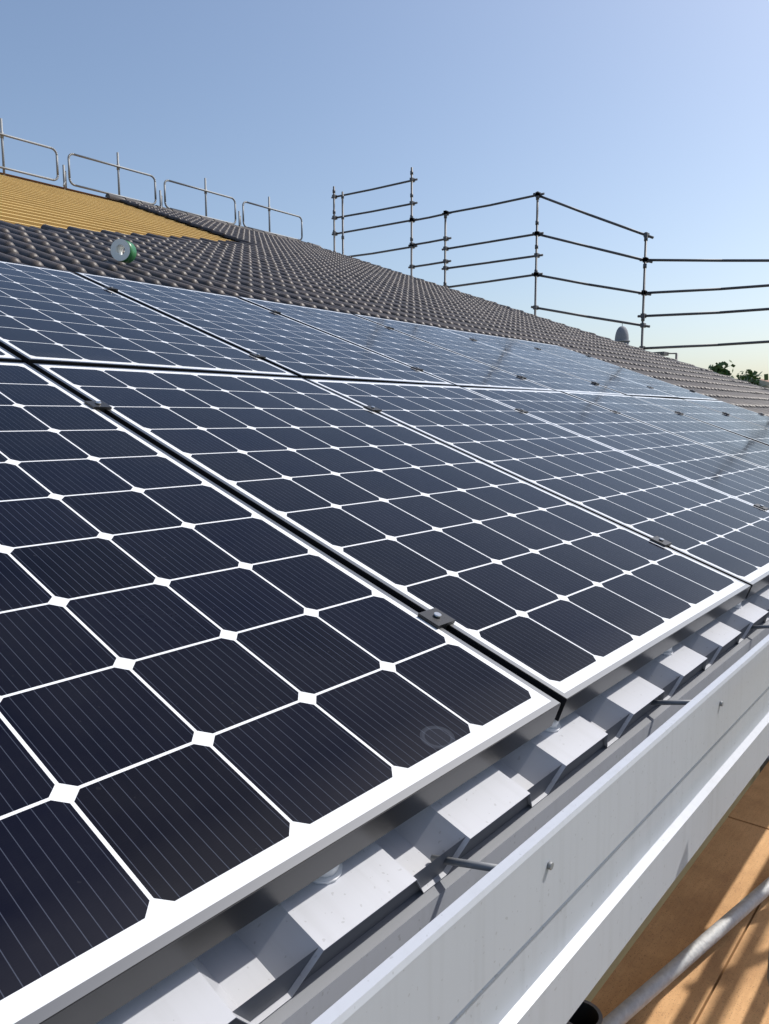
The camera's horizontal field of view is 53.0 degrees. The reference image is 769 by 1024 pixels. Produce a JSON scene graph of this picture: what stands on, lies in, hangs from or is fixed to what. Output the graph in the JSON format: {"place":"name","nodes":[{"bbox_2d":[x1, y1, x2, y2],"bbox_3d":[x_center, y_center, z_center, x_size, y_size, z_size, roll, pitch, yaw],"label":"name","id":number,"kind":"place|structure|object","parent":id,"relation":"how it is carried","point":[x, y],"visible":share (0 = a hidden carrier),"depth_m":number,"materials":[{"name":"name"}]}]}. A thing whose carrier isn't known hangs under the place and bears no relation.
{"place":"outdoors","nodes":[
{"label":"outdoors","id":0,"kind":"place"},
{"bbox_2d":[135,207,238,242],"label":"trim","id":1,"kind":"structure","parent":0,"point":[189,225],"depth_m":14.42,"materials":[{"name":"black metal"}]},
{"bbox_2d":[0,175,235,241],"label":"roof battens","id":2,"kind":"object","parent":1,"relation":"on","point":[27,203],"visible":0.36,"depth_m":10.52,"materials":[{"name":"beige wood"}]},
{"bbox_2d":[0,0,768,379],"label":"sky","id":3,"kind":"structure","parent":0,"point":[650,116],"materials":[{"name":"blue"}]},
{"bbox_2d":[615,324,629,344],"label":"bell tower dome","id":4,"kind":"structure","parent":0,"point":[621,334],"depth_m":278.50,"materials":[{"name":"grey stone"}]},
{"label":"ground","id":5,"kind":"structure","parent":0,"visible":0},
{"bbox_2d":[0,172,759,1001],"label":"building walls","id":6,"kind":"structure","parent":5,"relation":"on","point":[652,914],"depth_m":3.49,"materials":[{"name":"paint"}]},
{"bbox_2d":[0,199,768,416],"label":"roof tiles","id":7,"kind":"object","parent":6,"relation":"on","point":[251,264],"visible":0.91,"depth_m":8.92,"materials":[{"name":"grey tile"}]},
{"bbox_2d":[111,239,136,262],"bbox_3d":[-1.862,-1.861,5.509,0.152,0.152,0.090,-19,3,13],"label":"cable reel","id":8,"kind":"object","parent":7,"relation":"on","point":[118,246],"visible":1,"depth_m":5.47,"materials":[{"name":"green"}]},
{"bbox_2d":[0,118,302,239],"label":"guardrail","id":9,"kind":"object","parent":7,"relation":"on","point":[117,165],"visible":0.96,"depth_m":15.04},
{"bbox_2d":[105,193,320,246],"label":"ridge caps","id":10,"kind":"object","parent":7,"relation":"on","point":[112,196],"visible":0.6,"depth_m":16.34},
{"bbox_2d":[96,584,768,1023],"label":"trapezoid sheet","id":11,"kind":"object","parent":7,"relation":"on","point":[262,968],"visible":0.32,"depth_m":0.86,"materials":[{"name":"silver metal"}]},
{"bbox_2d":[0,261,768,1023],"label":"solar panels","id":12,"kind":"object","parent":11,"relation":"on","point":[242,683],"visible":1,"depth_m":1.36,"materials":[{"name":"black"}]},
{"bbox_2d":[84,286,768,884],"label":"panel clamps","id":13,"kind":"object","parent":11,"relation":"on","point":[436,618],"visible":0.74,"depth_m":1.30,"materials":[{"name":"black"}]},
{"bbox_2d":[260,620,768,1023],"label":"gutter","id":14,"kind":"object","parent":7,"relation":"on","point":[539,912],"visible":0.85,"depth_m":0.96,"materials":[{"name":"paint"}]},
{"bbox_2d":[566,1000,602,1023],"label":"end cap","id":15,"kind":"object","parent":6,"relation":"attached to","point":[587,1012],"visible":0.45,"depth_m":1.68,"materials":[{"name":"grey plastic"}]},
{"bbox_2d":[331,167,768,349],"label":"scaffolding","id":16,"kind":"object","parent":5,"relation":"on","point":[536,255],"depth_m":15.60,"materials":[{"name":"metal"}]},
{"bbox_2d":[654,352,677,360],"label":"street lamp","id":17,"kind":"object","parent":5,"relation":"on","point":[667,354],"visible":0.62,"depth_m":41.26,"materials":[{"name":"metal"}]},
{"bbox_2d":[603,756,768,1023],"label":"scaffold pole","id":18,"kind":"object","parent":5,"relation":"on","point":[625,1011],"visible":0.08,"depth_m":2.66,"materials":[{"name":"silver metal"}]},
{"bbox_2d":[591,762,768,1023],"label":"scaffold platform","id":19,"kind":"structure","parent":18,"relation":"on","point":[723,980],"depth_m":2.85,"materials":[{"name":"brown wood"}]},
{"bbox_2d":[708,360,767,386],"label":"tree","id":20,"kind":"object","parent":5,"relation":"on","point":[718,368],"visible":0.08,"depth_m":52.63,"materials":[{"name":"green plant"}]},
{"bbox_2d":[736,369,752,378],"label":"building","id":21,"kind":"structure","parent":5,"relation":"on","point":[746,372],"depth_m":92.97,"materials":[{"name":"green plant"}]},
{"bbox_2d":[743,378,768,388],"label":"house","id":22,"kind":"structure","parent":5,"relation":"on","point":[763,382],"depth_m":53.91,"materials":[{"name":"paint"}]}
]}

